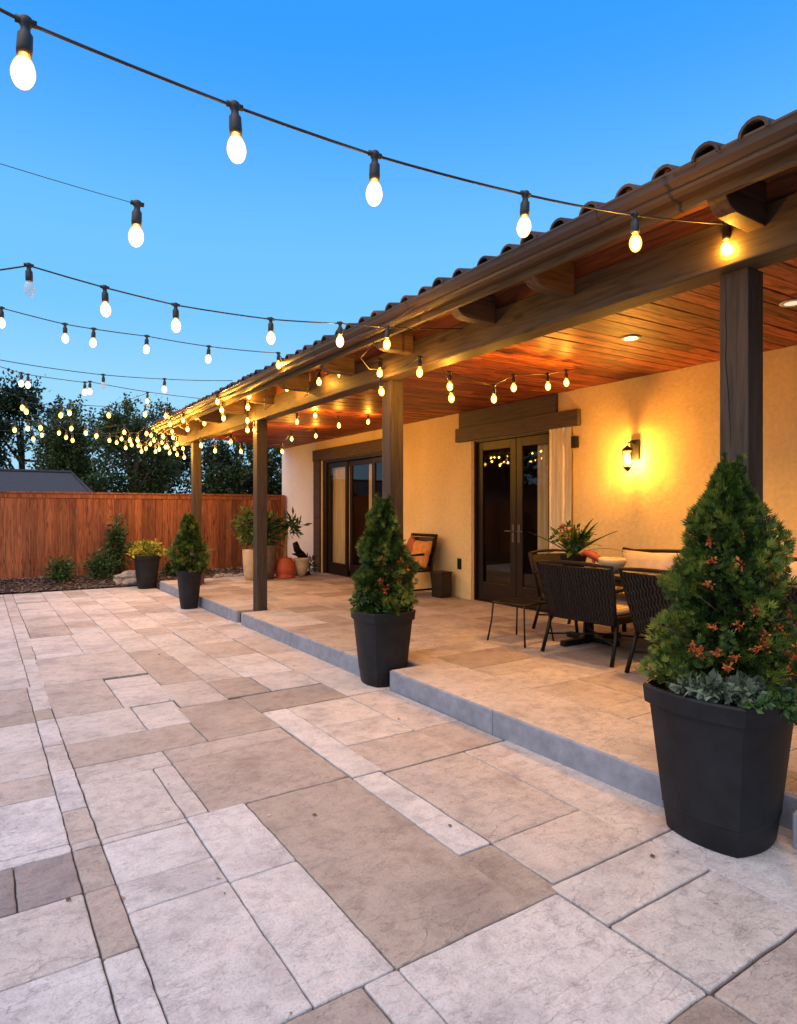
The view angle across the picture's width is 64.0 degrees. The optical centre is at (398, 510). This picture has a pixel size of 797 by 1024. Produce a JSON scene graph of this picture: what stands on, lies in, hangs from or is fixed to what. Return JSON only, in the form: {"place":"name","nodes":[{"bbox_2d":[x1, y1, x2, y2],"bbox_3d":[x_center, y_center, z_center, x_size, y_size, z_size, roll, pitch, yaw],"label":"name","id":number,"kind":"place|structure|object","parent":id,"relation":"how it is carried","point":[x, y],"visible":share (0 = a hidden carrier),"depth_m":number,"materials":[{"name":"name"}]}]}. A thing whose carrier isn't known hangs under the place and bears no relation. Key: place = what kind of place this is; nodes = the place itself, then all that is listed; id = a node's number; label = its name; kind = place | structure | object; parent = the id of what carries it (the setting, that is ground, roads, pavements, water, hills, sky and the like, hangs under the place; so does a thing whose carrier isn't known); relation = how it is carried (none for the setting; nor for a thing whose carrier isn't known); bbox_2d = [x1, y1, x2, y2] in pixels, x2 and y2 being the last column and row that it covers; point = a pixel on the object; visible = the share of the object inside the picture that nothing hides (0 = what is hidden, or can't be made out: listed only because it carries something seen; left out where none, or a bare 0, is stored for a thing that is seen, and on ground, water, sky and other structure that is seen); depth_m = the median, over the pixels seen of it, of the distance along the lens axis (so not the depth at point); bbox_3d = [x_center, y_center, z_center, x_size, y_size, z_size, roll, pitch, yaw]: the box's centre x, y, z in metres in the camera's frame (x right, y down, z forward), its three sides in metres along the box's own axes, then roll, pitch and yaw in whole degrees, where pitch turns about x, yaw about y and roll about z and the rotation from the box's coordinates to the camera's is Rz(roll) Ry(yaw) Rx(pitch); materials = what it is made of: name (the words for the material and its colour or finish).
{"place":"outdoors","nodes":[
{"label":"outdoors","id":0,"kind":"place"},
{"bbox_2d":[0,163,143,246],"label":"string light","id":1,"kind":"object","parent":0,"point":[135,236],"visible":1,"depth_m":2.24,"materials":[{"name":"white glass"}]},
{"bbox_2d":[0,561,295,594],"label":"ground","id":2,"kind":"structure","parent":0,"point":[63,590],"depth_m":12.04,"materials":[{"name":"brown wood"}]},
{"bbox_2d":[0,429,24,468],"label":"broadleaf tree","id":3,"kind":"object","parent":2,"relation":"on","point":[5,450],"visible":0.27,"depth_m":23.84,"materials":[{"name":"green plant"}]},
{"bbox_2d":[0,468,92,569],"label":"neighbour house","id":4,"kind":"structure","parent":2,"relation":"on","point":[39,480],"depth_m":15.94,"materials":[{"name":"grey"}]},
{"bbox_2d":[0,368,116,476],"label":"broadleaf tree","id":5,"kind":"object","parent":2,"relation":"on","point":[10,404],"visible":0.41,"depth_m":20.10,"materials":[{"name":"green plant"}]},
{"bbox_2d":[38,552,80,582],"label":"shrub","id":6,"kind":"object","parent":2,"relation":"on","point":[57,573],"visible":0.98,"depth_m":11.86,"materials":[{"name":"green plant"}]},
{"bbox_2d":[8,394,133,556],"bbox_3d":[-9.976,-1.099,19.706,3.058,5.240,3.350,0,0,2],"label":"broadleaf tree","id":7,"kind":"object","parent":2,"relation":"on","point":[69,455],"visible":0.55,"depth_m":19.26,"materials":[{"name":"green plant"}]},
{"bbox_2d":[81,549,120,579],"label":"shrub","id":8,"kind":"object","parent":2,"relation":"on","point":[108,564],"visible":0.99,"depth_m":12.26,"materials":[{"name":"green plant"}]},
{"bbox_2d":[96,508,132,574],"bbox_3d":[-5.611,0.666,12.628,0.754,1.424,0.493,0,0,-33],"label":"shrub","id":9,"kind":"object","parent":2,"relation":"on","point":[118,536],"visible":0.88,"depth_m":12.59,"materials":[{"name":"green plant"}]},
{"bbox_2d":[113,570,136,585],"bbox_3d":[-5.208,1.300,12.432,0.778,0.287,0.468,0,0,-33],"label":"rock","id":10,"kind":"object","parent":2,"relation":"on","point":[127,577],"visible":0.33,"depth_m":12.25,"materials":[{"name":"beige stone"}]},
{"bbox_2d":[80,392,186,494],"bbox_3d":[-7.745,-0.989,18.582,3.309,5.028,2.711,0,0,-33],"label":"broadleaf tree","id":11,"kind":"object","parent":2,"relation":"on","point":[158,468],"visible":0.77,"depth_m":18.37,"materials":[{"name":"green plant"}]},
{"bbox_2d":[0,491,285,578],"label":"wooden fence","id":12,"kind":"object","parent":2,"relation":"on","point":[52,524],"visible":0.58,"depth_m":12.68,"materials":[{"name":"brown wood"}]},
{"bbox_2d":[114,397,204,493],"bbox_3d":[-8.071,-1.196,21.960,3.391,5.433,2.462,0,0,-33],"label":"broadleaf tree","id":13,"kind":"object","parent":2,"relation":"on","point":[186,461],"visible":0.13,"depth_m":21.89,"materials":[{"name":"green plant"}]},
{"bbox_2d":[158,560,176,576],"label":"shrub","id":14,"kind":"object","parent":2,"relation":"on","point":[168,566],"visible":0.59,"depth_m":12.94,"materials":[{"name":"green plant"}]},
{"bbox_2d":[213,573,224,577],"bbox_3d":[-3.571,1.333,12.733,0.323,0.154,0.255,0,0,-33],"label":"rock","id":15,"kind":"object","parent":2,"relation":"on","point":[218,575],"visible":0.32,"depth_m":12.67,"materials":[{"name":"beige stone"}]},
{"bbox_2d":[180,439,281,496],"bbox_3d":[-4.685,-0.659,18.810,3.325,4.366,2.819,0,0,-4],"label":"broadleaf tree","id":16,"kind":"object","parent":2,"relation":"on","point":[230,474],"visible":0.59,"depth_m":18.29,"materials":[{"name":"green plant"}]},
{"bbox_2d":[224,573,240,576],"bbox_3d":[-3.320,1.329,12.701,0.531,0.162,0.331,0,0,-19],"label":"rock","id":17,"kind":"object","parent":2,"relation":"on","point":[230,575],"visible":0.28,"depth_m":12.60,"materials":[{"name":"beige stone"}]},
{"bbox_2d":[246,445,281,496],"bbox_3d":[-2.983,-0.826,18.985,2.953,4.697,2.408,0,0,-33],"label":"broadleaf tree","id":18,"kind":"object","parent":2,"relation":"on","point":[277,474],"visible":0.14,"depth_m":18.40,"materials":[{"name":"green plant"}]},
{"bbox_2d":[150,109,796,668],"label":"house","id":19,"kind":"structure","parent":2,"relation":"on","point":[694,381],"depth_m":6.28,"materials":[{"name":"beige paint"}]},
{"bbox_2d":[0,419,178,445],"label":"string light","id":20,"kind":"object","parent":19,"relation":"hanging from","point":[96,431],"visible":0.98,"depth_m":9.67,"materials":[{"name":"yellow"}]},
{"bbox_2d":[0,389,183,417],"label":"string light","id":21,"kind":"object","parent":19,"relation":"hanging from","point":[25,407],"visible":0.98,"depth_m":8.39,"materials":[{"name":"white glass"}]},
{"bbox_2d":[0,425,190,458],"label":"string light","id":22,"kind":"object","parent":19,"relation":"hanging from","point":[109,440],"visible":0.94,"depth_m":10.94,"materials":[{"name":"yellow"}]},
{"bbox_2d":[0,366,203,398],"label":"string light","id":23,"kind":"object","parent":19,"relation":"hanging from","point":[27,385],"visible":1,"depth_m":7.48,"materials":[{"name":"white"}]},
{"bbox_2d":[1,360,232,392],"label":"string light","id":24,"kind":"object","parent":19,"relation":"hanging from","point":[164,389],"visible":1,"depth_m":7.06,"materials":[{"name":"black"}]},
{"bbox_2d":[0,306,281,368],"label":"string light","id":25,"kind":"object","parent":19,"relation":"hanging from","point":[65,338],"visible":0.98,"depth_m":5.39,"materials":[{"name":"white glass"}]},
{"bbox_2d":[98,428,183,452],"bbox_3d":[-4.661,-1.355,11.661,1.592,0.627,0.064,0,0,-33],"label":"string light","id":26,"kind":"object","parent":19,"relation":"hanging from","point":[138,445],"visible":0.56,"depth_m":11.71,"materials":[{"name":"yellow"}]},
{"bbox_2d":[164,407,205,431],"bbox_3d":[-3.057,-1.356,9.366,0.746,0.406,0.062,0,0,-33],"label":"string light","id":27,"kind":"object","parent":19,"relation":"hanging from","point":[182,420],"visible":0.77,"depth_m":9.28,"materials":[{"name":"yellow"}]},
{"bbox_2d":[0,262,461,349],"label":"string light","id":28,"kind":"object","parent":19,"relation":"hanging from","point":[106,312],"visible":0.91,"depth_m":3.59,"materials":[{"name":"white glass"}]},
{"bbox_2d":[215,383,254,432],"bbox_3d":[-2.085,-1.279,8.046,0.348,0.538,0.703,0,0,13],"label":"string light","id":29,"kind":"object","parent":19,"relation":"hanging from","point":[222,409],"visible":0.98,"depth_m":8.09,"materials":[{"name":"yellow"}]},
{"bbox_2d":[246,374,250,409],"bbox_3d":[-1.783,-1.386,7.604,0.080,0.383,0.608,0,0,-9],"label":"string light","id":30,"kind":"object","parent":19,"relation":"hanging from","point":[247,404],"visible":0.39,"depth_m":7.58,"materials":[{"name":"yellow"}]},
{"bbox_2d":[199,428,316,453],"bbox_3d":[-2.233,-1.153,10.387,2.011,0.509,0.063,0,0,-33],"label":"string light","id":31,"kind":"object","parent":19,"relation":"hanging from","point":[241,451],"visible":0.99,"depth_m":10.18,"materials":[{"name":"yellow"}]},
{"bbox_2d":[195,308,413,409],"bbox_3d":[-1.138,-1.270,6.707,0.495,0.247,5.251,0,0,-33],"label":"eave cable","id":32,"kind":"object","parent":19,"relation":"attached to","point":[322,365],"visible":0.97,"depth_m":5.70,"materials":[{"name":"black rubber"}]},
{"bbox_2d":[295,410,369,427],"bbox_3d":[-0.851,-1.535,9.262,2.441,0.681,0.057,0,0,-33],"label":"string light","id":33,"kind":"object","parent":19,"relation":"hanging from","point":[315,416],"visible":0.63,"depth_m":9.23,"materials":[{"name":"yellow"}]},
{"bbox_2d":[328,461,348,575],"bbox_3d":[-1.217,0.156,12.890,0.045,2.253,0.820,0,0,-33],"label":"sliding door","id":34,"kind":"structure","parent":19,"relation":"in","point":[337,568],"depth_m":12.80,"materials":[{"name":"brown glass"}]},
{"bbox_2d":[285,356,422,395],"bbox_3d":[-0.478,-1.278,6.072,0.311,0.580,2.533,0,0,-37],"label":"string light","id":35,"kind":"object","parent":19,"relation":"hanging from","point":[380,377],"visible":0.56,"depth_m":5.48,"materials":[{"name":"yellow"}]},
{"bbox_2d":[350,458,371,575],"bbox_3d":[-0.685,0.156,12.175,0.045,2.253,0.920,0,0,-33],"label":"sliding door","id":36,"kind":"structure","parent":19,"relation":"in","point":[353,568],"depth_m":12.49,"materials":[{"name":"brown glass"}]},
{"bbox_2d":[0,8,731,256],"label":"string light","id":37,"kind":"object","parent":19,"relation":"hanging from","point":[22,72],"visible":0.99,"depth_m":1.75,"materials":[{"name":"white glass"}]},
{"bbox_2d":[372,457,381,506],"bbox_3d":[-0.258,0.156,11.438,0.045,2.253,0.740,0,0,-33],"label":"sliding door","id":38,"kind":"structure","parent":19,"relation":"in","point":[375,460],"depth_m":11.68,"materials":[{"name":"brown wood"}]},
{"bbox_2d":[478,438,515,600],"bbox_3d":[1.359,0.151,8.929,0.106,2.263,0.790,0,0,-33],"label":"door","id":39,"kind":"structure","parent":19,"relation":"in","point":[489,591],"depth_m":8.96,"materials":[{"name":"brown wood"}]},
{"bbox_2d":[441,367,582,402],"bbox_3d":[1.067,-1.142,5.732,1.760,0.487,0.058,0,0,-33],"label":"string light","id":40,"kind":"object","parent":19,"relation":"hanging from","point":[450,384],"visible":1,"depth_m":5.60,"materials":[{"name":"yellow"}]},
{"bbox_2d":[516,434,548,610],"bbox_3d":[1.770,0.151,8.308,0.106,2.263,0.680,0,0,-33],"label":"door","id":41,"kind":"structure","parent":19,"relation":"in","point":[522,591],"depth_m":8.52,"materials":[{"name":"brown wood"}]},
{"bbox_2d":[571,436,578,447],"bbox_3d":[2.114,-0.820,7.624,0.070,0.140,0.080,0,0,-33],"label":"wall speaker","id":42,"kind":"object","parent":19,"relation":"attached to","point":[574,441],"depth_m":7.60,"materials":[{"name":"black metal"}]},
{"bbox_2d":[620,335,640,340],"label":"recessed light","id":43,"kind":"object","parent":19,"relation":"attached to","point":[631,338],"visible":1,"depth_m":5.24,"materials":[{"name":"white"}]},
{"bbox_2d":[622,439,639,471],"bbox_3d":[2.507,-0.595,6.907,0.197,0.350,0.132,0,0,-33],"label":"wall lantern","id":44,"kind":"object","parent":19,"relation":"attached to","point":[634,448],"depth_m":6.91,"materials":[{"name":"black metal"}]},
{"bbox_2d":[779,299,796,306],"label":"recessed light","id":45,"kind":"object","parent":19,"relation":"attached to","point":[790,303],"visible":1,"depth_m":4.37,"materials":[{"name":"white glass"}]},
{"bbox_2d":[190,544,213,583],"bbox_3d":[-3.479,0.933,11.362,0.452,0.724,0.247,0,0,-33],"label":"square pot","id":46,"kind":"object","parent":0,"point":[203,574],"visible":0.09,"depth_m":11.27,"materials":[{"name":"concrete"}]},
{"bbox_2d":[0,586,796,1023],"bbox_3d":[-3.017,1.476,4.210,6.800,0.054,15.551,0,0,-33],"label":"paving","id":47,"kind":"structure","parent":0,"point":[460,920],"depth_m":2.63,"materials":[{"name":"stone"}]},
{"bbox_2d":[127,539,167,588],"bbox_3d":[-4.709,0.981,11.915,0.698,0.938,0.661,0,0,-33],"label":"potted plant","id":48,"kind":"object","parent":47,"relation":"on","point":[146,563],"visible":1,"depth_m":11.78,"materials":[{"name":"yellow plant"}]},
{"bbox_2d":[163,512,210,608],"bbox_3d":[-3.122,0.730,9.461,0.702,1.439,0.696,0,0,-33],"label":"potted plant","id":49,"kind":"object","parent":47,"relation":"on","point":[188,537],"visible":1,"depth_m":9.36,"materials":[{"name":"green plant"}]},
{"bbox_2d":[348,492,421,687],"bbox_3d":[-0.143,0.643,5.402,0.682,1.614,0.577,0,0,22],"label":"potted plant","id":50,"kind":"object","parent":47,"relation":"on","point":[383,616],"visible":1,"depth_m":5.26,"materials":[{"name":"green plant"}]},
{"bbox_2d":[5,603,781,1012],"bbox_3d":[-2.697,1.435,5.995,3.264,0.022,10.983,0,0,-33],"label":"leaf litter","id":51,"kind":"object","parent":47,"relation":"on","point":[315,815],"visible":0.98,"depth_m":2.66,"materials":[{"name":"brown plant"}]},
{"bbox_2d":[160,581,796,849],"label":"kerb","id":52,"kind":"structure","parent":47,"relation":"on","point":[628,777],"depth_m":4.06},
{"bbox_2d":[635,449,796,857],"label":"potted plant","id":53,"kind":"object","parent":47,"relation":"on","point":[723,729],"visible":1,"depth_m":2.72,"materials":[{"name":"green plant"}]},
{"bbox_2d":[0,0,796,493],"label":"sky","id":54,"kind":"structure","parent":0,"point":[571,101],"materials":[{"name":"blue"}]},
{"bbox_2d":[580,550,600,567],"bbox_3d":[1.873,0.478,6.171,0.080,0.193,0.238,0,0,-43],"label":"bird figurine","id":55,"kind":"object","parent":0,"point":[593,556],"visible":0.67,"depth_m":6.14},
{"bbox_2d":[783,581,796,685],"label":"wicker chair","id":56,"kind":"object","parent":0,"point":[792,595],"visible":0.33,"depth_m":4.05,"materials":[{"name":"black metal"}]},
{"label":"patio bed","id":57,"kind":"structure","parent":0,"visible":0},
{"bbox_2d":[161,572,796,811],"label":"raised patio","id":58,"kind":"structure","parent":57,"relation":"on","point":[585,694],"depth_m":5.62,"materials":[{"name":"stone"}]},
{"bbox_2d":[225,504,252,580],"bbox_3d":[-2.788,0.583,11.795,0.763,1.424,0.598,0,0,-33],"label":"potted plant","id":59,"kind":"object","parent":58,"relation":"on","point":[247,518],"visible":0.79,"depth_m":11.73,"materials":[{"name":"green plant"}]},
{"bbox_2d":[241,510,287,579],"bbox_3d":[-2.556,0.563,12.096,0.935,1.464,0.831,0,0,-18],"label":"potted plant","id":60,"kind":"object","parent":58,"relation":"on","point":[272,526],"visible":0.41,"depth_m":11.99,"materials":[{"name":"green plant"}]},
{"bbox_2d":[274,506,311,578],"bbox_3d":[-2.135,0.603,12.413,0.656,1.385,0.649,0,0,42],"label":"potted plant","id":61,"kind":"object","parent":58,"relation":"on","point":[285,567],"visible":0.96,"depth_m":12.27,"materials":[{"name":"green plant"}]},
{"bbox_2d":[293,558,309,576],"bbox_3d":[-1.898,1.115,12.465,0.338,0.360,0.338,0,0,-33],"label":"garden urn","id":62,"kind":"object","parent":58,"relation":"on","point":[301,565],"visible":0.98,"depth_m":12.36,"materials":[{"name":"beige ceramic"}]},
{"bbox_2d":[292,541,319,575],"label":"plant","id":63,"kind":"object","parent":58,"relation":"on","point":[299,552],"visible":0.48,"depth_m":12.72,"materials":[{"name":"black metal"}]},
{"bbox_2d":[403,533,437,590],"bbox_3d":[0.180,0.830,9.883,0.587,0.935,0.688,0,0,-33],"label":"wooden armchair","id":64,"kind":"object","parent":58,"relation":"on","point":[427,537],"visible":0.27,"depth_m":9.73,"materials":[{"name":"black wood"}]},
{"bbox_2d":[406,535,414,554],"bbox_3d":[0.215,0.605,10.133,0.110,0.453,0.453,0,0,-33],"label":"cushion","id":65,"kind":"object","parent":64,"relation":"on","point":[410,541],"visible":0.3,"depth_m":10.09,"materials":[{"name":"fabric"}]},
{"bbox_2d":[412,540,431,567],"bbox_3d":[0.338,0.665,9.783,0.216,0.400,0.430,0,0,-33],"label":"cushion","id":66,"kind":"object","parent":64,"relation":"on","point":[424,547],"visible":0.75,"depth_m":9.66,"materials":[{"name":"orange fabric"}]},
{"bbox_2d":[431,570,452,597],"bbox_3d":[0.645,1.103,9.555,0.220,0.385,0.260,0,0,-33],"label":"storage box","id":67,"kind":"object","parent":58,"relation":"on","point":[441,583],"visible":1,"depth_m":9.47,"materials":[{"name":"brown wood"}]},
{"bbox_2d":[487,598,554,647],"bbox_3d":[1.212,1.097,6.334,0.479,0.399,0.479,0,0,-41],"label":"metal stool","id":68,"kind":"object","parent":58,"relation":"on","point":[520,602],"visible":0.82,"depth_m":6.33,"materials":[{"name":"black metal"}]},
{"bbox_2d":[528,549,613,631],"bbox_3d":[1.860,0.868,6.901,0.618,0.866,0.748,0,0,-31],"label":"wicker chair","id":69,"kind":"object","parent":58,"relation":"on","point":[549,556],"visible":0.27,"depth_m":7.00,"materials":[{"name":"brown wicker"}]},
{"bbox_2d":[535,560,654,667],"bbox_3d":[1.770,0.868,5.732,0.748,0.866,0.826,0,0,-36],"label":"wicker chair","id":70,"kind":"object","parent":58,"relation":"on","point":[585,595],"visible":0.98,"depth_m":5.51,"materials":[{"name":"black wicker"}]},
{"bbox_2d":[618,567,705,672],"bbox_3d":[2.267,0.868,4.869,0.748,0.866,0.909,0,0,-29],"label":"wicker chair","id":71,"kind":"object","parent":58,"relation":"on","point":[645,595],"visible":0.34,"depth_m":4.95,"materials":[{"name":"black wicker"}]},
{"bbox_2d":[535,566,796,683],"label":"dining table","id":72,"kind":"object","parent":58,"relation":"on","point":[576,639],"visible":0.19,"depth_m":6.16,"materials":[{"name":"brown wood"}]},
{"bbox_2d":[529,518,626,566],"bbox_3d":[1.789,0.325,6.373,0.810,0.500,0.871,0,0,35],"label":"table plant","id":73,"kind":"object","parent":72,"relation":"on","point":[573,541],"visible":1,"depth_m":6.33,"materials":[{"name":"green plant"}]},
{"bbox_2d":[598,557,626,571],"bbox_3d":[2.009,0.510,5.998,0.258,0.130,0.258,0,0,-33],"label":"table bowl","id":74,"kind":"object","parent":72,"relation":"on","point":[616,562],"visible":0.71,"depth_m":5.90,"materials":[{"name":"beige ceramic"}]},
{"bbox_2d":[593,547,796,631],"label":"patio sofa","id":75,"kind":"object","parent":58,"relation":"on","point":[654,558],"visible":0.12,"depth_m":6.38,"materials":[{"name":"beige fabric"}]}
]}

